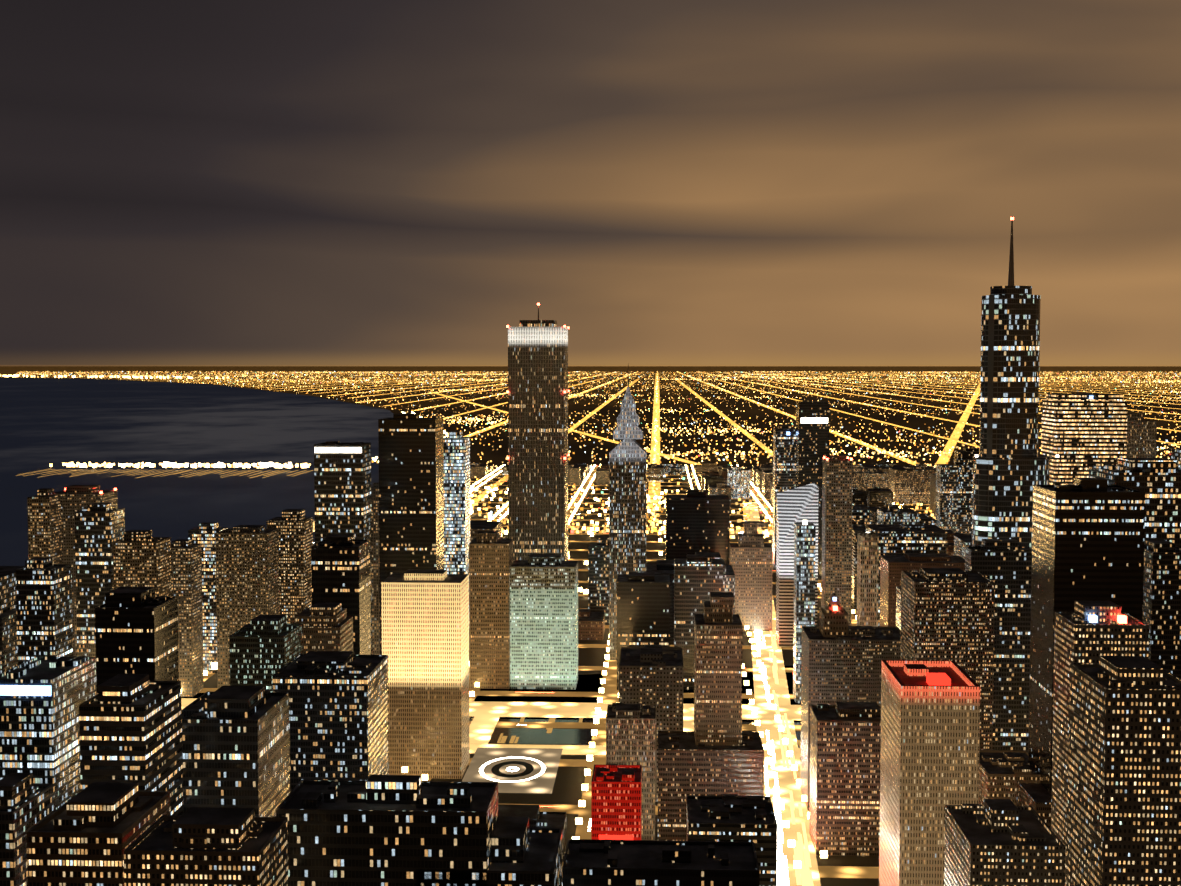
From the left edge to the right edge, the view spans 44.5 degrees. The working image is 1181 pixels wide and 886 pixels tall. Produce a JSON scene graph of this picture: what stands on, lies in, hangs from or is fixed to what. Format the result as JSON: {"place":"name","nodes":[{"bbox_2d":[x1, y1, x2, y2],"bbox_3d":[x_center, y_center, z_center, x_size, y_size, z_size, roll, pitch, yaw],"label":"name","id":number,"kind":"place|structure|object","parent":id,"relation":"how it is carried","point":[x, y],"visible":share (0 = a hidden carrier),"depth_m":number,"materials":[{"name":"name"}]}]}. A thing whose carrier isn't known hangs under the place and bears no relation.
{"place":"outdoors","nodes":[
{"label":"outdoors","id":0,"kind":"place"},
{"bbox_2d":[0,773,54,885],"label":"tower","id":1,"kind":"structure","parent":0,"point":[26,803],"depth_m":444.44,"materials":[{"name":"black glass"}]},
{"bbox_2d":[16,558,72,664],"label":"tower","id":2,"kind":"structure","parent":0,"point":[44,604],"depth_m":949.02,"materials":[{"name":"black glass"}]},
{"bbox_2d":[0,656,96,809],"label":"tower","id":3,"kind":"structure","parent":0,"point":[42,698],"depth_m":571.90,"materials":[{"name":"black glass"}]},
{"bbox_2d":[26,782,170,885],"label":"tower","id":4,"kind":"structure","parent":0,"point":[89,834],"depth_m":407.69,"materials":[{"name":"black metal"}]},
{"bbox_2d":[79,674,182,815],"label":"tower","id":5,"kind":"structure","parent":0,"point":[130,728],"depth_m":490.22,"materials":[{"name":"black metal"}]},
{"bbox_2d":[0,377,392,565],"bbox_3d":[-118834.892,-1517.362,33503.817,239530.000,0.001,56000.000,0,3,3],"label":"lake","id":6,"kind":"structure","parent":0,"point":[56,423],"depth_m":5506.28,"materials":[{"name":"liquid"}]},
{"bbox_2d":[16,469,800,746],"bbox_3d":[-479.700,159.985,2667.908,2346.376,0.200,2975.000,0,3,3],"label":"lake reflections","id":7,"kind":"object","parent":6,"relation":"on","point":[512,739],"visible":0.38,"depth_m":4036.99,"materials":[{"name":"liquid"}]},
{"bbox_2d":[124,807,287,885],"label":"tower","id":8,"kind":"structure","parent":0,"point":[201,846],"depth_m":390.27,"materials":[{"name":"black glass"}]},
{"bbox_2d":[182,685,289,816],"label":"tower","id":9,"kind":"structure","parent":0,"point":[235,746],"depth_m":527.61,"materials":[{"name":"black glass"}]},
{"bbox_2d":[229,615,301,691],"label":"tower","id":10,"kind":"structure","parent":0,"point":[263,649],"depth_m":820.85,"materials":[{"name":"black metal"}]},
{"bbox_2d":[311,534,370,654],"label":"tower","id":11,"kind":"structure","parent":0,"point":[340,565],"depth_m":1019.52,"materials":[{"name":"black glass"}]},
{"bbox_2d":[416,816,561,885],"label":"building","id":12,"kind":"structure","parent":0,"point":[523,853],"depth_m":432.29,"materials":[{"name":"black glass"}]},
{"bbox_2d":[181,665,800,746],"bbox_3d":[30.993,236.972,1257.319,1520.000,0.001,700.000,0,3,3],"label":"river","id":13,"kind":"structure","parent":0,"point":[588,682],"depth_m":1243.87,"materials":[{"name":"liquid"}]},
{"bbox_2d":[0,366,1180,885],"bbox_3d":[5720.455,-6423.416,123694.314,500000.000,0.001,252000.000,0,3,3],"label":"ground","id":14,"kind":"structure","parent":0,"point":[568,782],"depth_m":9590.61,"materials":[{"name":"grey"}]},
{"bbox_2d":[0,566,24,673],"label":"skyscraper","id":15,"kind":"structure","parent":14,"relation":"on","point":[8,638],"depth_m":1033.90,"materials":[{"name":"black concrete"}]},
{"bbox_2d":[27,488,61,563],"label":"tower","id":16,"kind":"structure","parent":14,"relation":"on","point":[44,520],"depth_m":1345.15,"materials":[{"name":"brown concrete"}]},
{"bbox_2d":[54,485,117,656],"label":"tower","id":17,"kind":"structure","parent":14,"relation":"on","point":[75,498],"depth_m":1405.34,"materials":[{"name":"brown concrete"}]},
{"bbox_2d":[75,503,124,656],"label":"tower","id":18,"kind":"structure","parent":14,"relation":"on","point":[99,528],"depth_m":1272.79,"materials":[{"name":"black glass"}]},
{"bbox_2d":[95,587,178,692],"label":"tower","id":19,"kind":"structure","parent":14,"relation":"on","point":[136,630],"depth_m":813.90,"materials":[{"name":"black glass"}]},
{"bbox_2d":[112,530,171,596],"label":"tower","id":20,"kind":"structure","parent":14,"relation":"on","point":[141,558],"depth_m":1240.33,"materials":[{"name":"brown concrete"}]},
{"bbox_2d":[171,539,203,696],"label":"tower","id":21,"kind":"structure","parent":14,"relation":"on","point":[186,566],"depth_m":1324.23,"materials":[{"name":"brown concrete"}]},
{"bbox_2d":[188,522,227,672],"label":"tower","id":22,"kind":"structure","parent":14,"relation":"on","point":[203,534],"depth_m":1422.21,"materials":[{"name":"grey glass"}]},
{"bbox_2d":[215,525,279,688],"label":"tower","id":23,"kind":"structure","parent":14,"relation":"on","point":[247,577],"depth_m":1277.74,"materials":[{"name":"brown concrete"}]},
{"bbox_2d":[266,509,312,623],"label":"tower","id":24,"kind":"structure","parent":14,"relation":"on","point":[295,526],"depth_m":1346.30,"materials":[{"name":"brown concrete"}]},
{"bbox_2d":[294,603,352,653],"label":"building","id":25,"kind":"structure","parent":14,"relation":"on","point":[327,626],"depth_m":871.92,"materials":[{"name":"stone"}]},
{"bbox_2d":[272,651,388,791],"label":"tower","id":26,"kind":"structure","parent":14,"relation":"on","point":[338,715],"depth_m":667.82,"materials":[{"name":"black glass"}]},
{"bbox_2d":[314,441,372,654],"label":"tower","id":27,"kind":"structure","parent":14,"relation":"on","point":[342,487],"depth_m":1279.11,"materials":[{"name":"black glass"}]},
{"bbox_2d":[371,482,379,654],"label":"tower","id":28,"kind":"structure","parent":14,"relation":"on","point":[375,571],"depth_m":1433.38,"materials":[{"name":"brown concrete"}]},
{"bbox_2d":[276,775,497,885],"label":"tower","id":29,"kind":"structure","parent":14,"relation":"on","point":[386,830],"depth_m":423.65,"materials":[{"name":"black glass"}]},
{"bbox_2d":[378,414,443,654],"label":"tower","id":30,"kind":"structure","parent":14,"relation":"on","point":[411,498],"depth_m":1367.58,"materials":[{"name":"black glass"}]},
{"bbox_2d":[381,570,469,778],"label":"office tower","id":31,"kind":"structure","parent":14,"relation":"on","point":[425,628],"depth_m":1060.92,"materials":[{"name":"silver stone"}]},
{"bbox_2d":[443,431,469,573],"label":"tower","id":32,"kind":"structure","parent":14,"relation":"on","point":[456,452],"depth_m":1527.78,"materials":[{"name":"white glass"}]},
{"bbox_2d":[0,374,915,867],"bbox_3d":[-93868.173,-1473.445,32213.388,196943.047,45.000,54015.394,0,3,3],"label":"street lights","id":33,"kind":"object","parent":14,"relation":"on","point":[598,710],"visible":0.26,"depth_m":2903.90},
{"bbox_2d":[470,463,487,477],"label":"building","id":34,"kind":"structure","parent":14,"relation":"on","point":[477,470],"depth_m":3894.86,"materials":[{"name":"brown concrete"}]},
{"bbox_2d":[470,521,500,541],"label":"building","id":35,"kind":"structure","parent":14,"relation":"on","point":[476,527],"depth_m":1729.01,"materials":[{"name":"black concrete"}]},
{"bbox_2d":[469,531,512,688],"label":"tower","id":36,"kind":"structure","parent":14,"relation":"on","point":[490,558],"depth_m":1354.71,"materials":[{"name":"stone"}]},
{"bbox_2d":[462,748,562,792],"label":"plaza","id":37,"kind":"structure","parent":14,"relation":"on","point":[521,770],"depth_m":1088.21,"materials":[{"name":"concrete"}]},
{"bbox_2d":[498,804,566,850],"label":"building","id":38,"kind":"structure","parent":14,"relation":"on","point":[536,816],"depth_m":930.69,"materials":[{"name":"black metal"}]},
{"bbox_2d":[506,303,569,561],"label":"skyscraper","id":39,"kind":"structure","parent":14,"relation":"on","point":[538,454],"depth_m":1499.47,"materials":[{"name":"silver stone"}]},
{"bbox_2d":[510,554,577,689],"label":"tower","id":40,"kind":"structure","parent":14,"relation":"on","point":[543,621],"depth_m":1352.92,"materials":[{"name":"teal glass"}]},
{"bbox_2d":[181,467,935,885],"bbox_3d":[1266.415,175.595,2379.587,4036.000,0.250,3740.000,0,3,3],"label":"downtown streets","id":41,"kind":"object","parent":14,"relation":"on","point":[483,723],"visible":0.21,"depth_m":1253.06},
{"bbox_2d":[313,489,903,885],"bbox_3d":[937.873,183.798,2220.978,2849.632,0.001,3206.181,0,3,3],"label":"traffic streaks","id":42,"kind":"object","parent":41,"relation":"on","point":[805,876],"visible":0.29,"depth_m":993.73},
{"bbox_2d":[568,464,580,484],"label":"building","id":43,"kind":"structure","parent":14,"relation":"on","point":[574,474],"depth_m":3650.17,"materials":[{"name":"brown concrete"}]},
{"bbox_2d":[578,609,604,639],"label":"building","id":44,"kind":"structure","parent":14,"relation":"on","point":[591,625],"depth_m":1598.46,"materials":[{"name":"brown concrete"}]},
{"bbox_2d":[15,371,1180,541],"bbox_3d":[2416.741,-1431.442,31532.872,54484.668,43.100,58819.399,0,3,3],"label":"street lights","id":45,"kind":"object","parent":14,"relation":"on","point":[739,530],"visible":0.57,"depth_m":16770.35},
{"bbox_2d":[588,536,608,622],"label":"tower","id":46,"kind":"structure","parent":14,"relation":"on","point":[598,575],"depth_m":1705.62,"materials":[{"name":"black glass"}]},
{"bbox_2d":[596,468,608,484],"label":"building","id":47,"kind":"structure","parent":14,"relation":"on","point":[602,476],"depth_m":3660.05,"materials":[{"name":"brown concrete"}]},
{"bbox_2d":[591,764,641,839],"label":"building","id":48,"kind":"structure","parent":14,"relation":"on","point":[615,801],"depth_m":703.79,"materials":[{"name":"red concrete"}]},
{"bbox_2d":[609,366,646,659],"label":"skyscraper","id":49,"kind":"structure","parent":14,"relation":"on","point":[627,497],"depth_m":1478.93,"materials":[{"name":"silver stone"}]},
{"bbox_2d":[606,703,655,839],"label":"tower","id":50,"kind":"structure","parent":14,"relation":"on","point":[630,734],"depth_m":904.60,"materials":[{"name":"brown concrete"}]},
{"bbox_2d":[617,572,669,689],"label":"tower","id":51,"kind":"structure","parent":14,"relation":"on","point":[643,608],"depth_m":1347.77,"materials":[{"name":"black glass"}]},
{"bbox_2d":[619,647,683,801],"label":"building","id":52,"kind":"structure","parent":14,"relation":"on","point":[650,676],"depth_m":1003.45,"materials":[{"name":"brown concrete"}]},
{"bbox_2d":[648,464,662,481],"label":"building","id":53,"kind":"structure","parent":14,"relation":"on","point":[655,472],"depth_m":3766.36,"materials":[{"name":"brown concrete"}]},
{"bbox_2d":[646,560,673,644],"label":"building","id":54,"kind":"structure","parent":14,"relation":"on","point":[663,567],"depth_m":1571.97,"materials":[{"name":"brown concrete"}]},
{"bbox_2d":[663,466,681,474],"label":"building","id":55,"kind":"structure","parent":14,"relation":"on","point":[669,470],"depth_m":4001.66,"materials":[{"name":"grey concrete"}]},
{"bbox_2d":[666,489,729,564],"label":"tower","id":56,"kind":"structure","parent":14,"relation":"on","point":[697,520],"depth_m":1716.72,"materials":[{"name":"black glass"}]},
{"bbox_2d":[674,554,722,689],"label":"tower","id":57,"kind":"structure","parent":14,"relation":"on","point":[698,578],"depth_m":1350.11,"materials":[{"name":"brown glass"}]},
{"bbox_2d":[695,463,730,471],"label":"building","id":58,"kind":"structure","parent":14,"relation":"on","point":[704,467],"depth_m":4116.84,"materials":[{"name":"brown concrete"}]},
{"bbox_2d":[704,475,723,494],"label":"building","id":59,"kind":"structure","parent":14,"relation":"on","point":[711,479],"depth_m":3304.01,"materials":[{"name":"brown concrete"}]},
{"bbox_2d":[695,552,734,613],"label":"building","id":60,"kind":"structure","parent":14,"relation":"on","point":[728,579],"depth_m":1462.05,"materials":[{"name":"black"}]},
{"bbox_2d":[694,592,741,745],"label":"tower","id":61,"kind":"structure","parent":14,"relation":"on","point":[717,672],"depth_m":920.09,"materials":[{"name":"stone"}]},
{"bbox_2d":[708,482,730,507],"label":"building","id":62,"kind":"structure","parent":14,"relation":"on","point":[721,488],"depth_m":3060.55,"materials":[{"name":"brown concrete"}]},
{"bbox_2d":[727,466,749,497],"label":"building","id":63,"kind":"structure","parent":14,"relation":"on","point":[738,480],"depth_m":3288.64,"materials":[{"name":"grey concrete"}]},
{"bbox_2d":[729,521,772,630],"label":"tower","id":64,"kind":"structure","parent":14,"relation":"on","point":[751,557],"depth_m":1647.66,"materials":[{"name":"stone"}]},
{"bbox_2d":[757,466,772,493],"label":"building","id":65,"kind":"structure","parent":14,"relation":"on","point":[759,479],"depth_m":3417.29,"materials":[{"name":"brown concrete"}]},
{"bbox_2d":[762,470,772,498],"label":"building","id":66,"kind":"structure","parent":14,"relation":"on","point":[767,476],"depth_m":3281.15,"materials":[{"name":"brown concrete"}]},
{"bbox_2d":[776,483,818,646],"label":"skyscraper","id":67,"kind":"structure","parent":14,"relation":"on","point":[798,505],"depth_m":1557.19,"materials":[{"name":"silver metal"}]},
{"bbox_2d":[793,520,815,702],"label":"tower","id":68,"kind":"structure","parent":14,"relation":"on","point":[804,567],"depth_m":1294.78,"materials":[{"name":"white glass"}]},
{"bbox_2d":[796,401,829,579],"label":"tower","id":69,"kind":"structure","parent":14,"relation":"on","point":[812,431],"depth_m":2033.96,"materials":[{"name":"black glass"}]},
{"bbox_2d":[819,592,847,636],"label":"tower","id":70,"kind":"structure","parent":14,"relation":"on","point":[833,617],"depth_m":994.67,"materials":[{"name":"stone"}]},
{"bbox_2d":[809,702,880,855],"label":"tower","id":71,"kind":"structure","parent":14,"relation":"on","point":[845,750],"depth_m":894.72,"materials":[{"name":"brown concrete"}]},
{"bbox_2d":[800,626,900,809],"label":"tower","id":72,"kind":"structure","parent":14,"relation":"on","point":[834,670],"depth_m":981.18,"materials":[{"name":"brown concrete"}]},
{"bbox_2d":[852,525,865,609],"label":"building","id":73,"kind":"structure","parent":14,"relation":"on","point":[856,529],"depth_m":1790.94,"materials":[{"name":"brown concrete"}]},
{"bbox_2d":[853,487,866,505],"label":"building","id":74,"kind":"structure","parent":14,"relation":"on","point":[859,497],"depth_m":2963.49,"materials":[{"name":"black metal"}]},
{"bbox_2d":[852,503,872,525],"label":"building","id":75,"kind":"structure","parent":14,"relation":"on","point":[860,515],"depth_m":1916.65,"materials":[{"name":"black glass"}]},
{"bbox_2d":[857,531,878,626],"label":"tower","id":76,"kind":"structure","parent":14,"relation":"on","point":[867,573],"depth_m":1191.75,"materials":[{"name":"brown concrete"}]},
{"bbox_2d":[853,467,887,490],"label":"building","id":77,"kind":"structure","parent":14,"relation":"on","point":[864,478],"depth_m":3040.11,"materials":[{"name":"brown concrete"}]},
{"bbox_2d":[866,487,892,507],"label":"building","id":78,"kind":"structure","parent":14,"relation":"on","point":[878,497],"depth_m":2947.12,"materials":[{"name":"brown concrete"}]},
{"bbox_2d":[877,504,918,524],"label":"building","id":79,"kind":"structure","parent":14,"relation":"on","point":[893,514],"depth_m":1912.84,"materials":[{"name":"grey glass"}]},
{"bbox_2d":[896,586,900,629],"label":"building","id":80,"kind":"structure","parent":14,"relation":"on","point":[898,606],"depth_m":1518.28,"materials":[{"name":"brown concrete"}]},
{"bbox_2d":[866,524,946,625],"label":"building","id":81,"kind":"structure","parent":14,"relation":"on","point":[898,539],"depth_m":1680.73,"materials":[{"name":"black metal"}]},
{"bbox_2d":[888,466,935,503],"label":"building","id":82,"kind":"structure","parent":14,"relation":"on","point":[908,484],"depth_m":3155.53,"materials":[{"name":"brown concrete"}]},
{"bbox_2d":[880,553,964,626],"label":"building","id":83,"kind":"structure","parent":14,"relation":"on","point":[892,567],"depth_m":1575.43,"materials":[{"name":"brown concrete"}]},
{"bbox_2d":[919,514,931,524],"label":"city block","id":84,"kind":"structure","parent":14,"relation":"on","point":[924,519],"depth_m":2245.96,"materials":[{"name":"black"}]},
{"bbox_2d":[879,660,979,885],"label":"skyscraper","id":85,"kind":"structure","parent":14,"relation":"on","point":[930,738],"depth_m":676.50,"materials":[{"name":"concrete"}]},
{"bbox_2d":[930,474,935,513],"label":"building","id":86,"kind":"structure","parent":14,"relation":"on","point":[933,492],"depth_m":2961.64,"materials":[{"name":"brown concrete"}]},
{"bbox_2d":[936,459,972,533],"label":"tower","id":87,"kind":"structure","parent":14,"relation":"on","point":[954,486],"depth_m":2376.42,"materials":[{"name":"grey glass"}]},
{"bbox_2d":[954,535,971,558],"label":"building","id":88,"kind":"structure","parent":14,"relation":"on","point":[961,542],"depth_m":1825.92,"materials":[{"name":"brown concrete"}]},
{"bbox_2d":[954,448,978,459],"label":"building","id":89,"kind":"structure","parent":14,"relation":"on","point":[967,453],"depth_m":2668.87,"materials":[{"name":"black glass"}]},
{"bbox_2d":[965,539,1031,752],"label":"tower","id":90,"kind":"structure","parent":14,"relation":"on","point":[1005,565],"depth_m":1049.14,"materials":[{"name":"black glass"}]},
{"bbox_2d":[972,217,1058,546],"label":"skyscraper","id":91,"kind":"structure","parent":14,"relation":"on","point":[1010,467],"depth_m":1085.30,"materials":[{"name":"dark glass"},{"name":"metal"}]},
{"bbox_2d":[1017,781,1051,828],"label":"building","id":92,"kind":"structure","parent":14,"relation":"on","point":[1036,797],"depth_m":770.69,"materials":[{"name":"brown concrete"}]},
{"bbox_2d":[1041,393,1126,484],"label":"tower","id":93,"kind":"structure","parent":14,"relation":"on","point":[1081,433],"depth_m":1393.95,"materials":[{"name":"beige metal"}]},
{"bbox_2d":[1028,478,1144,790],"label":"tower","id":94,"kind":"structure","parent":14,"relation":"on","point":[1087,539],"depth_m":766.49,"materials":[{"name":"black metal"}]},
{"bbox_2d":[1089,458,1180,547],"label":"tower","id":95,"kind":"structure","parent":14,"relation":"on","point":[1157,481],"depth_m":979.98,"materials":[{"name":"black glass"}]},
{"bbox_2d":[1126,413,1156,457],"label":"tower","id":96,"kind":"structure","parent":14,"relation":"on","point":[1141,437],"depth_m":1519.58,"materials":[{"name":"brown concrete"}]},
{"bbox_2d":[1143,539,1180,677],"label":"tower","id":97,"kind":"structure","parent":14,"relation":"on","point":[1162,593],"depth_m":835.20,"materials":[{"name":"black glass"}]},
{"bbox_2d":[1171,449,1180,466],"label":"tower","id":98,"kind":"structure","parent":14,"relation":"on","point":[1176,454],"depth_m":1493.56,"materials":[{"name":"black glass"}]},
{"bbox_2d":[0,0,1180,365],"label":"sky","id":99,"kind":"structure","parent":0,"point":[183,182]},
{"bbox_2d":[29,373,1180,510],"bbox_3d":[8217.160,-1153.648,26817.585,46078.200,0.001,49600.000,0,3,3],"label":"avenue roads","id":100,"kind":"structure","parent":0,"point":[961,424],"depth_m":11021.04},
{"bbox_2d":[562,839,759,885],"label":"building","id":101,"kind":"structure","parent":0,"point":[594,862],"depth_m":509.06,"materials":[{"name":"black glass"}]},
{"bbox_2d":[658,731,763,840],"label":"building","id":102,"kind":"structure","parent":0,"point":[687,765],"depth_m":908.54,"materials":[{"name":"brown concrete"}]},
{"bbox_2d":[686,794,776,885],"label":"building","id":103,"kind":"structure","parent":0,"point":[730,817],"depth_m":626.55,"materials":[{"name":"black glass"}]},
{"bbox_2d":[772,425,795,569],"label":"tower","id":104,"kind":"structure","parent":0,"point":[784,457],"depth_m":2137.08,"materials":[{"name":"black glass"}]},
{"bbox_2d":[821,455,852,625],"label":"tower","id":105,"kind":"structure","parent":0,"point":[837,491],"depth_m":1490.13,"materials":[{"name":"brown concrete"}]},
{"bbox_2d":[900,568,994,749],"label":"tower","id":106,"kind":"structure","parent":0,"point":[947,613],"depth_m":891.29,"materials":[{"name":"brown concrete"}]},
{"bbox_2d":[944,799,1064,885],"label":"tower","id":107,"kind":"structure","parent":0,"point":[998,842],"depth_m":564.44,"materials":[{"name":"brown concrete"}]},
{"bbox_2d":[979,750,1040,805],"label":"building","id":108,"kind":"structure","parent":0,"point":[1002,773],"depth_m":802.22,"materials":[{"name":"stone"}]},
{"bbox_2d":[1051,601,1148,885],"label":"tower","id":109,"kind":"structure","parent":0,"point":[1088,631],"depth_m":599.25,"materials":[{"name":"brown concrete"}]},
{"bbox_2d":[1066,656,1180,885],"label":"tower","id":110,"kind":"structure","parent":0,"point":[1124,796],"depth_m":462.78,"materials":[{"name":"brown concrete"}]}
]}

